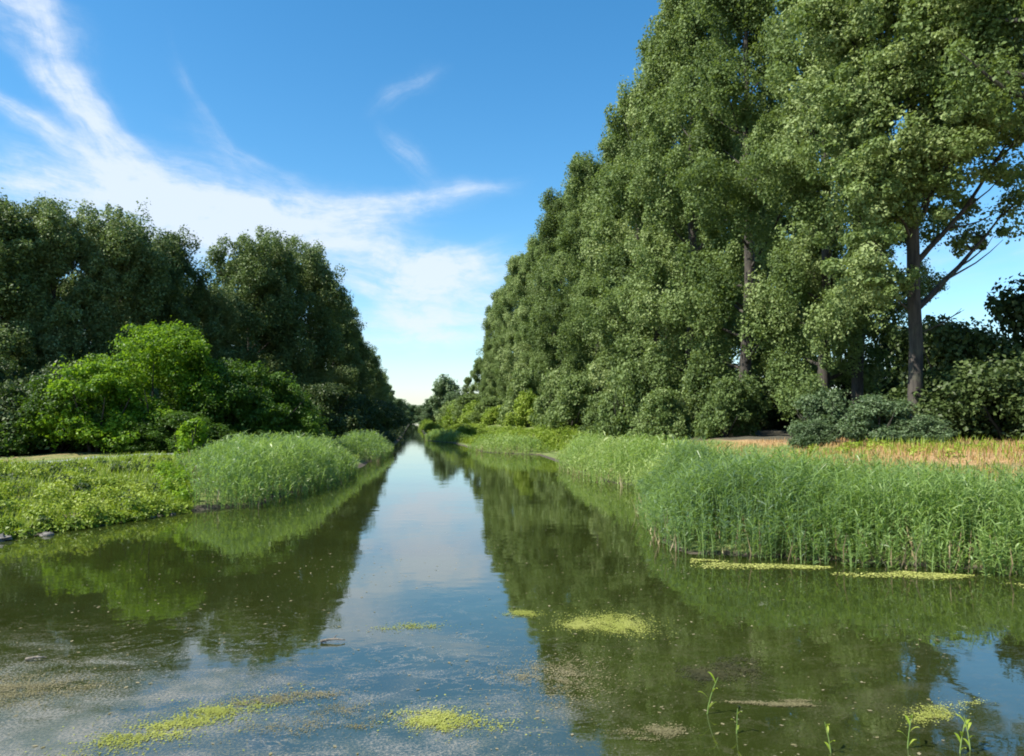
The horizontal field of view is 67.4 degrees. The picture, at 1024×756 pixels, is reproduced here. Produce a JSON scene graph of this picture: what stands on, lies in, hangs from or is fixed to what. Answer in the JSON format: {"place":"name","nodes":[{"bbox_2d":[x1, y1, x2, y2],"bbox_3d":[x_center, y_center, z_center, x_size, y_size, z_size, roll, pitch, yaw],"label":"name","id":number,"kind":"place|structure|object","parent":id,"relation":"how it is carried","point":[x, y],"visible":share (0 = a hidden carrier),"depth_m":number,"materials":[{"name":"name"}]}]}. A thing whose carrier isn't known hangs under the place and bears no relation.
{"place":"outdoors","nodes":[
{"label":"outdoors","id":0,"kind":"place"},
{"bbox_2d":[0,423,1023,755],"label":"water","id":1,"kind":"structure","parent":0,"point":[488,535],"depth_m":10.67,"materials":[{"name":"green liquid"}]},
{"bbox_2d":[0,653,142,719],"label":"algae mat","id":2,"kind":"object","parent":1,"relation":"on","point":[16,687],"visible":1,"depth_m":8.50,"materials":[{"name":"plant"}]},
{"bbox_2d":[25,678,350,755],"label":"algae mat","id":3,"kind":"object","parent":1,"relation":"on","point":[207,710],"visible":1,"depth_m":7.45,"materials":[{"name":"green plant"}]},
{"bbox_2d":[187,685,371,729],"bbox_3d":[-2.378,3.396,8.042,2.516,0.013,1.125,1,-3,-16],"label":"algae mat","id":4,"kind":"object","parent":1,"relation":"on","point":[280,695],"visible":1,"depth_m":8.19,"materials":[{"name":"plant"}]},
{"bbox_2d":[226,694,405,749],"bbox_3d":[-1.952,3.374,7.607,2.892,0.014,1.426,0,-3,-6],"label":"algae mat","id":5,"kind":"object","parent":1,"relation":"on","point":[361,725],"visible":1,"depth_m":7.50,"materials":[{"name":"plant"}]},
{"bbox_2d":[14,544,946,755],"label":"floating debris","id":6,"kind":"object","parent":1,"relation":"on","point":[270,753],"visible":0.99,"depth_m":8.66,"materials":[{"name":"plant"}]},
{"bbox_2d":[366,694,596,740],"bbox_3d":[-0.501,3.371,7.562,2.269,0.015,1.517,-2,-3,35],"label":"algae mat","id":7,"kind":"object","parent":1,"relation":"on","point":[427,719],"visible":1,"depth_m":7.57,"materials":[{"name":"green plant"}]},
{"bbox_2d":[444,635,683,744],"bbox_3d":[0.666,3.448,9.095,3.465,0.014,4.299,1,-3,-24],"label":"algae mat","id":8,"kind":"object","parent":1,"relation":"on","point":[534,675],"visible":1,"depth_m":8.86,"materials":[{"name":"plant"}]},
{"bbox_2d":[526,607,672,644],"bbox_3d":[1.476,3.545,11.042,2.184,0.015,2.366,1,-3,-16],"label":"algae mat","id":9,"kind":"object","parent":1,"relation":"on","point":[609,619],"visible":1,"depth_m":11.05,"materials":[{"name":"green plant"}]},
{"bbox_2d":[605,721,698,746],"bbox_3d":[1.344,3.359,7.314,0.792,0.014,0.686,3,-4,-44],"label":"algae mat","id":10,"kind":"object","parent":1,"relation":"on","point":[665,729],"visible":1,"depth_m":7.31,"materials":[{"name":"plant"}]},
{"bbox_2d":[662,652,779,687],"bbox_3d":[2.486,3.450,9.149,1.377,0.015,1.669,-1,-3,23],"label":"algae mat","id":11,"kind":"object","parent":1,"relation":"on","point":[702,671],"visible":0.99,"depth_m":9.01,"materials":[{"name":"plant"}]},
{"bbox_2d":[711,698,829,706],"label":"algae mat","id":12,"kind":"object","parent":1,"relation":"on","point":[791,704],"visible":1,"depth_m":8.02,"materials":[{"name":"green plant"}]},
{"bbox_2d":[690,558,1023,587],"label":"duckweed","id":13,"kind":"object","parent":1,"relation":"on","point":[921,574],"visible":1,"depth_m":14.77,"materials":[{"name":"green plant"}]},
{"bbox_2d":[888,693,990,726],"bbox_3d":[4.323,3.386,7.849,1.701,0.014,0.601,1,-3,-27],"label":"algae mat","id":14,"kind":"object","parent":1,"relation":"on","point":[930,714],"visible":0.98,"depth_m":7.76,"materials":[{"name":"green plant"}]},
{"bbox_2d":[0,423,1023,571],"bbox_3d":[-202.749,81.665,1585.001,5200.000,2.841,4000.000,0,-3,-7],"label":"ground","id":15,"kind":"structure","parent":0,"point":[776,434],"depth_m":25.41,"materials":[{"name":"green plant"}]},
{"bbox_2d":[0,352,25,397],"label":"shrub","id":16,"kind":"object","parent":15,"relation":"on","point":[4,374],"visible":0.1,"depth_m":42.02,"materials":[{"name":"green plant"}]},
{"bbox_2d":[0,379,52,456],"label":"shrub","id":17,"kind":"object","parent":15,"relation":"on","point":[5,412],"visible":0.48,"depth_m":37.72,"materials":[{"name":"green plant"}]},
{"bbox_2d":[0,187,69,381],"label":"dark poplar","id":18,"kind":"object","parent":15,"relation":"on","point":[16,341],"visible":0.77,"depth_m":52.56,"materials":[{"name":"green plant"}]},
{"bbox_2d":[0,374,114,455],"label":"green bush","id":19,"kind":"object","parent":15,"relation":"on","point":[37,386],"visible":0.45,"depth_m":37.93,"materials":[{"name":"green plant"}]},
{"bbox_2d":[1,192,123,379],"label":"dark poplar","id":20,"kind":"object","parent":15,"relation":"on","point":[52,220],"visible":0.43,"depth_m":55.70,"materials":[{"name":"green plant"}]},
{"bbox_2d":[15,355,154,454],"bbox_3d":[-21.133,1.575,39.183,6.022,5.398,5.900,-1,-3,14],"label":"bright bush","id":21,"kind":"object","parent":15,"relation":"on","point":[100,378],"visible":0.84,"depth_m":38.22,"materials":[{"name":"green plant"}]},
{"bbox_2d":[0,454,171,475],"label":"weeds","id":22,"kind":"object","parent":15,"relation":"on","point":[112,467],"visible":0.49,"depth_m":27.80,"materials":[{"name":"green plant"}]},
{"bbox_2d":[0,456,184,530],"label":"weeds","id":23,"kind":"object","parent":15,"relation":"on","point":[80,498],"visible":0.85,"depth_m":22.73,"materials":[{"name":"green plant"}]},
{"bbox_2d":[0,500,193,538],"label":"weeds","id":24,"kind":"object","parent":15,"relation":"on","point":[93,521],"visible":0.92,"depth_m":20.89,"materials":[{"name":"green plant"}]},
{"bbox_2d":[0,450,194,530],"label":"grass","id":25,"kind":"structure","parent":15,"relation":"on","point":[137,458],"depth_m":25.76,"materials":[{"name":"green plant"}]},
{"bbox_2d":[56,197,184,400],"bbox_3d":[-31.782,-4.690,61.007,9.458,20.159,9.396,-1,-3,24],"label":"dark poplar","id":26,"kind":"object","parent":15,"relation":"on","point":[127,252],"visible":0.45,"depth_m":59.22,"materials":[{"name":"green plant"}]},
{"bbox_2d":[70,315,237,445],"bbox_3d":[-19.884,0.317,43.570,8.620,7.919,9.693,0,-3,-1],"label":"bright bush","id":27,"kind":"object","parent":15,"relation":"on","point":[163,357],"visible":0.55,"depth_m":42.08,"materials":[{"name":"green plant"}]},
{"bbox_2d":[119,224,214,397],"bbox_3d":[-29.494,-3.749,65.639,8.780,19.287,9.245,-2,-4,39],"label":"dark poplar","id":28,"kind":"object","parent":15,"relation":"on","point":[178,307],"visible":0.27,"depth_m":64.62,"materials":[{"name":"green plant"}]},
{"bbox_2d":[101,410,239,453],"bbox_3d":[-17.753,2.972,40.706,6.721,2.524,7.051,0,-3,1],"label":"green bush","id":29,"kind":"object","parent":15,"relation":"on","point":[172,421],"visible":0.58,"depth_m":39.07,"materials":[{"name":"green plant"}]},
{"bbox_2d":[140,458,201,501],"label":"weeds","id":30,"kind":"object","parent":15,"relation":"on","point":[181,472],"visible":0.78,"depth_m":27.19,"materials":[{"name":"green plant"}]},
{"bbox_2d":[173,418,209,458],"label":"bush","id":31,"kind":"object","parent":15,"relation":"on","point":[192,428],"visible":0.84,"depth_m":33.78,"materials":[{"name":"green plant"}]},
{"bbox_2d":[168,269,253,368],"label":"dark poplar","id":32,"kind":"object","parent":15,"relation":"on","point":[218,320],"visible":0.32,"depth_m":70.06,"materials":[{"name":"green plant"}]},
{"bbox_2d":[157,356,302,441],"bbox_3d":[-17.047,1.714,45.501,8.932,5.930,8.513,3,-4,-43],"label":"green bush","id":33,"kind":"object","parent":15,"relation":"on","point":[241,391],"visible":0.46,"depth_m":43.57,"materials":[{"name":"green plant"}]},
{"bbox_2d":[198,224,297,382],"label":"dark poplar","id":34,"kind":"object","parent":15,"relation":"on","point":[253,274],"visible":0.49,"depth_m":74.75,"materials":[{"name":"green plant"}]},
{"bbox_2d":[192,370,337,444],"bbox_3d":[-16.336,2.044,47.455,9.214,5.319,8.782,-2,-3,33],"label":"green bush","id":35,"kind":"object","parent":15,"relation":"on","point":[283,390],"visible":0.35,"depth_m":47.06,"materials":[{"name":"green plant"}]},
{"bbox_2d":[174,429,361,509],"bbox_3d":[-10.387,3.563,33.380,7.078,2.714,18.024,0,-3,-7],"label":"reeds","id":36,"kind":"object","parent":15,"relation":"on","point":[244,461],"visible":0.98,"depth_m":29.52,"materials":[{"name":"green plant"}]},
{"bbox_2d":[237,228,319,390],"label":"dark poplar","id":37,"kind":"object","parent":15,"relation":"on","point":[301,360],"visible":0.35,"depth_m":78.09,"materials":[{"name":"green plant"}]},
{"bbox_2d":[281,234,353,389],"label":"dark poplar","id":38,"kind":"object","parent":15,"relation":"on","point":[324,286],"visible":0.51,"depth_m":83.79,"materials":[{"name":"green plant"}]},
{"bbox_2d":[294,383,347,439],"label":"shrub","id":39,"kind":"object","parent":15,"relation":"on","point":[322,397],"visible":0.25,"depth_m":61.18,"materials":[{"name":"green plant"}]},
{"bbox_2d":[302,296,366,397],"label":"dark poplar","id":40,"kind":"object","parent":15,"relation":"on","point":[344,371],"visible":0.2,"depth_m":100.29,"materials":[{"name":"green plant"}]},
{"bbox_2d":[306,382,366,434],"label":"shrub","id":41,"kind":"object","parent":15,"relation":"on","point":[354,422],"visible":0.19,"depth_m":69.80,"materials":[{"name":"green plant"}]},
{"bbox_2d":[325,326,376,397],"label":"dark poplar","id":42,"kind":"object","parent":15,"relation":"on","point":[362,376],"visible":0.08,"depth_m":115.69,"materials":[{"name":"green plant"}]},
{"bbox_2d":[326,394,377,433],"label":"shrub","id":43,"kind":"object","parent":15,"relation":"on","point":[368,414],"visible":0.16,"depth_m":79.39,"materials":[{"name":"green plant"}]},
{"bbox_2d":[329,429,394,461],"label":"reeds","id":44,"kind":"object","parent":15,"relation":"on","point":[359,442],"visible":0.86,"depth_m":53.68,"materials":[{"name":"green plant"}]},
{"bbox_2d":[358,335,381,396],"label":"dark poplar","id":45,"kind":"object","parent":15,"relation":"on","point":[373,362],"visible":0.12,"depth_m":129.93,"materials":[{"name":"green plant"}]},
{"bbox_2d":[334,425,405,442],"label":"weeds","id":46,"kind":"object","parent":15,"relation":"on","point":[392,436],"visible":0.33,"depth_m":87.51,"materials":[{"name":"green plant"}]},
{"bbox_2d":[353,394,388,433],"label":"shrub","id":47,"kind":"object","parent":15,"relation":"on","point":[369,401],"visible":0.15,"depth_m":90.41,"materials":[{"name":"green plant"}]},
{"bbox_2d":[367,351,386,401],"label":"dark poplar","id":48,"kind":"object","parent":15,"relation":"on","point":[379,379],"visible":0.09,"depth_m":148.96,"materials":[{"name":"green plant"}]},
{"bbox_2d":[428,374,460,421],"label":"round tree","id":49,"kind":"object","parent":15,"relation":"on","point":[443,385],"visible":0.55,"depth_m":185.71,"materials":[{"name":"green plant"}]},
{"bbox_2d":[424,427,469,441],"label":"reeds","id":50,"kind":"object","parent":15,"relation":"on","point":[443,433],"visible":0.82,"depth_m":92.19,"materials":[{"name":"green plant"}]},
{"bbox_2d":[449,393,487,421],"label":"shrub","id":51,"kind":"object","parent":15,"relation":"on","point":[460,405],"visible":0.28,"depth_m":139.06,"materials":[{"name":"green plant"}]},
{"bbox_2d":[467,357,482,394],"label":"poplar tree","id":52,"kind":"object","parent":15,"relation":"on","point":[476,371],"visible":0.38,"depth_m":180.09,"materials":[{"name":"green plant"}]},
{"bbox_2d":[464,395,505,422],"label":"shrub","id":53,"kind":"object","parent":15,"relation":"on","point":[490,403],"visible":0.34,"depth_m":117.48,"materials":[{"name":"green plant"}]},
{"bbox_2d":[476,305,502,384],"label":"poplar tree","id":54,"kind":"object","parent":15,"relation":"on","point":[487,326],"visible":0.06,"depth_m":177.29,"materials":[{"name":"green plant"}]},
{"bbox_2d":[479,405,503,425],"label":"shrub","id":55,"kind":"object","parent":15,"relation":"on","point":[491,413],"visible":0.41,"depth_m":106.56,"materials":[{"name":"green plant"}]},
{"bbox_2d":[481,325,513,397],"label":"poplar tree","id":56,"kind":"object","parent":15,"relation":"on","point":[492,389],"visible":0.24,"depth_m":158.67,"materials":[{"name":"green plant"}]},
{"bbox_2d":[482,286,523,384],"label":"poplar tree","id":57,"kind":"object","parent":15,"relation":"on","point":[496,294],"visible":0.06,"depth_m":162.94,"materials":[{"name":"green plant"}]},
{"bbox_2d":[467,431,549,454],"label":"reeds","id":58,"kind":"object","parent":15,"relation":"on","point":[508,443],"visible":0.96,"depth_m":63.79,"materials":[{"name":"green plant"}]},
{"bbox_2d":[488,271,529,399],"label":"poplar tree","id":59,"kind":"object","parent":15,"relation":"on","point":[501,387],"visible":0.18,"depth_m":151.04,"materials":[{"name":"green plant"}]},
{"bbox_2d":[494,251,532,396],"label":"poplar tree","id":60,"kind":"object","parent":15,"relation":"on","point":[514,266],"visible":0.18,"depth_m":139.22,"materials":[{"name":"green plant"}]},
{"bbox_2d":[426,419,609,452],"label":"weeds","id":61,"kind":"object","parent":15,"relation":"on","point":[520,429],"visible":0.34,"depth_m":70.56,"materials":[{"name":"green plant"}]},
{"bbox_2d":[497,367,540,425],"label":"shrub","id":62,"kind":"object","parent":15,"relation":"on","point":[525,380],"visible":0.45,"depth_m":96.54,"materials":[{"name":"green plant"}]},
{"bbox_2d":[502,388,539,427],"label":"shrub","id":63,"kind":"object","parent":15,"relation":"on","point":[522,408],"visible":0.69,"depth_m":86.85,"materials":[{"name":"green plant"}]},
{"bbox_2d":[501,233,550,374],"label":"poplar tree","id":64,"kind":"object","parent":15,"relation":"on","point":[520,283],"visible":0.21,"depth_m":127.52,"materials":[{"name":"green plant"}]},
{"bbox_2d":[513,230,573,393],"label":"poplar tree","id":65,"kind":"object","parent":15,"relation":"on","point":[533,360],"visible":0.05,"depth_m":115.27,"materials":[{"name":"green plant"}]},
{"bbox_2d":[526,186,576,394],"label":"poplar tree","id":66,"kind":"object","parent":15,"relation":"on","point":[554,214],"visible":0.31,"depth_m":106.68,"materials":[{"name":"green plant"}]},
{"bbox_2d":[528,367,577,426],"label":"shrub","id":67,"kind":"object","parent":15,"relation":"on","point":[550,384],"visible":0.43,"depth_m":78.21,"materials":[{"name":"green plant"}]},
{"bbox_2d":[540,374,595,430],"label":"shrub","id":68,"kind":"object","parent":15,"relation":"on","point":[569,406],"visible":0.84,"depth_m":69.90,"materials":[{"name":"green plant"}]},
{"bbox_2d":[536,183,605,392],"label":"poplar tree","id":69,"kind":"object","parent":15,"relation":"on","point":[553,313],"visible":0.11,"depth_m":97.16,"materials":[{"name":"green plant"}]},
{"bbox_2d":[536,150,617,394],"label":"poplar tree","id":70,"kind":"object","parent":15,"relation":"on","point":[581,171],"visible":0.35,"depth_m":88.29,"materials":[{"name":"green plant"}]},
{"bbox_2d":[577,389,629,436],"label":"shrub","id":71,"kind":"object","parent":15,"relation":"on","point":[590,417],"visible":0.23,"depth_m":63.13,"materials":[{"name":"green plant"}]},
{"bbox_2d":[570,119,658,396],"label":"poplar tree","id":72,"kind":"object","parent":15,"relation":"on","point":[587,288],"visible":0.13,"depth_m":79.82,"materials":[{"name":"green plant"}]},
{"bbox_2d":[592,355,654,441],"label":"shrub","id":73,"kind":"object","parent":15,"relation":"on","point":[620,407],"visible":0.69,"depth_m":55.61,"materials":[{"name":"green plant"}]},
{"bbox_2d":[568,63,687,393],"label":"poplar tree","id":74,"kind":"object","parent":15,"relation":"on","point":[621,117],"visible":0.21,"depth_m":71.58,"materials":[{"name":"green plant"}]},
{"bbox_2d":[555,426,734,493],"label":"reeds","id":75,"kind":"object","parent":15,"relation":"on","point":[601,453],"visible":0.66,"depth_m":36.00,"materials":[{"name":"green plant"}]},
{"bbox_2d":[582,26,727,415],"bbox_3d":[12.873,-12.192,64.756,12.110,35.070,11.095,-2,-3,32],"label":"poplar tree","id":76,"kind":"object","parent":15,"relation":"on","point":[621,200],"visible":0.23,"depth_m":64.11,"materials":[{"name":"green plant"}]},
{"bbox_2d":[626,384,697,442],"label":"shrub","id":77,"kind":"object","parent":15,"relation":"on","point":[668,418],"visible":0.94,"depth_m":49.34,"materials":[{"name":"green plant"}]},
{"bbox_2d":[609,0,784,394],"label":"poplar tree","id":78,"kind":"object","parent":15,"relation":"on","point":[679,32],"visible":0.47,"depth_m":56.61,"materials":[{"name":"green plant"}]},
{"bbox_2d":[674,360,723,431],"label":"shrub","id":79,"kind":"object","parent":15,"relation":"on","point":[685,394],"visible":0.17,"depth_m":51.45,"materials":[{"name":"green plant"}]},
{"bbox_2d":[691,374,760,439],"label":"shrub","id":80,"kind":"object","parent":15,"relation":"on","point":[726,412],"visible":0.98,"depth_m":45.80,"materials":[{"name":"green plant"}]},
{"bbox_2d":[675,103,784,429],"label":"poplar tree","id":81,"kind":"object","parent":15,"relation":"on","point":[732,137],"visible":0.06,"depth_m":69.91,"materials":[{"name":"green plant"}]},
{"bbox_2d":[658,0,846,433],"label":"poplar tree","id":82,"kind":"object","parent":15,"relation":"on","point":[739,19],"visible":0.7,"depth_m":50.26,"materials":[{"name":"green plant"}]},
{"bbox_2d":[727,102,818,428],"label":"poplar tree","id":83,"kind":"object","parent":15,"relation":"on","point":[785,220],"visible":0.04,"depth_m":69.39,"materials":[{"name":"green plant"}]},
{"bbox_2d":[750,364,834,429],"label":"shrub","id":84,"kind":"object","parent":15,"relation":"on","point":[774,423],"visible":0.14,"depth_m":64.85,"materials":[{"name":"green plant"}]},
{"bbox_2d":[786,418,839,446],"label":"shrub","id":85,"kind":"object","parent":15,"relation":"on","point":[803,436],"visible":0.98,"depth_m":34.52,"materials":[{"name":"green plant"}]},
{"bbox_2d":[784,385,853,439],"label":"shrub","id":86,"kind":"object","parent":15,"relation":"on","point":[824,402],"visible":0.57,"depth_m":38.73,"materials":[{"name":"green plant"}]},
{"bbox_2d":[735,0,907,421],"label":"poplar tree","id":87,"kind":"object","parent":15,"relation":"on","point":[793,380],"visible":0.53,"depth_m":43.78,"materials":[{"name":"green plant"}]},
{"bbox_2d":[629,433,1023,576],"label":"reeds","id":88,"kind":"object","parent":15,"relation":"on","point":[704,483],"visible":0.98,"depth_m":16.85,"materials":[{"name":"green plant"}]},
{"bbox_2d":[794,358,883,420],"bbox_3d":[26.588,1.657,57.647,9.764,6.615,8.720,1,-3,-21],"label":"shrub","id":89,"kind":"object","parent":15,"relation":"on","point":[842,387],"visible":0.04,"depth_m":56.99,"materials":[{"name":"green plant"}]},
{"bbox_2d":[695,437,1023,480],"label":"dry grass","id":90,"kind":"structure","parent":15,"relation":"on","point":[1006,442],"depth_m":27.10,"materials":[{"name":"beige plant"}]},
{"bbox_2d":[775,0,949,406],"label":"poplar tree","id":91,"kind":"object","parent":15,"relation":"on","point":[854,347],"visible":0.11,"depth_m":43.31,"materials":[{"name":"green plant"}]},
{"bbox_2d":[836,391,920,444],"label":"shrub","id":92,"kind":"object","parent":15,"relation":"on","point":[858,420],"visible":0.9,"depth_m":32.93,"materials":[{"name":"green plant"}]},
{"bbox_2d":[763,0,1023,429],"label":"poplar tree","id":93,"kind":"object","parent":15,"relation":"on","point":[897,55],"visible":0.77,"depth_m":34.90,"materials":[{"name":"green plant"}]},
{"bbox_2d":[787,438,1023,468],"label":"weeds","id":94,"kind":"object","parent":15,"relation":"on","point":[877,443],"visible":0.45,"depth_m":29.68,"materials":[{"name":"green plant"}]},
{"bbox_2d":[846,324,979,424],"bbox_3d":[27.289,0.584,49.931,9.766,8.232,10.936,-2,-3,33],"label":"shrub","id":95,"kind":"object","parent":15,"relation":"on","point":[882,347],"visible":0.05,"depth_m":50.03,"materials":[{"name":"green plant"}]},
{"bbox_2d":[891,413,959,444],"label":"shrub","id":96,"kind":"object","parent":15,"relation":"on","point":[934,427],"visible":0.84,"depth_m":31.84,"materials":[{"name":"green plant"}]},
{"bbox_2d":[873,312,1023,437],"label":"shrub","id":97,"kind":"object","parent":15,"relation":"on","point":[947,345],"visible":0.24,"depth_m":37.90,"materials":[{"name":"green plant"}]},
{"bbox_2d":[882,361,1015,439],"bbox_3d":[21.009,1.248,37.016,6.691,4.162,6.194,-1,-3,15],"label":"shrub","id":98,"kind":"object","parent":15,"relation":"on","point":[928,394],"visible":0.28,"depth_m":35.59,"materials":[{"name":"green plant"}]},
{"bbox_2d":[920,345,1023,441],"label":"shrub","id":99,"kind":"object","parent":15,"relation":"on","point":[988,384],"visible":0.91,"depth_m":33.70,"materials":[{"name":"green plant"}]},
{"bbox_2d":[927,0,1023,134],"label":"poplar tree","id":100,"kind":"object","parent":15,"relation":"on","point":[997,63],"visible":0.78,"depth_m":30.16,"materials":[{"name":"green plant"}]},
{"bbox_2d":[984,272,1023,411],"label":"shrub","id":101,"kind":"object","parent":15,"relation":"on","point":[1006,310],"visible":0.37,"depth_m":38.73,"materials":[{"name":"green plant"}]},
{"bbox_2d":[0,0,1023,406],"label":"sky","id":102,"kind":"structure","parent":0,"point":[418,141],"materials":[{"name":"blue"}]},
{"bbox_2d":[426,422,709,451],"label":"grass","id":103,"kind":"structure","parent":0,"point":[536,432],"depth_m":67.67,"materials":[{"name":"green plant"}]},
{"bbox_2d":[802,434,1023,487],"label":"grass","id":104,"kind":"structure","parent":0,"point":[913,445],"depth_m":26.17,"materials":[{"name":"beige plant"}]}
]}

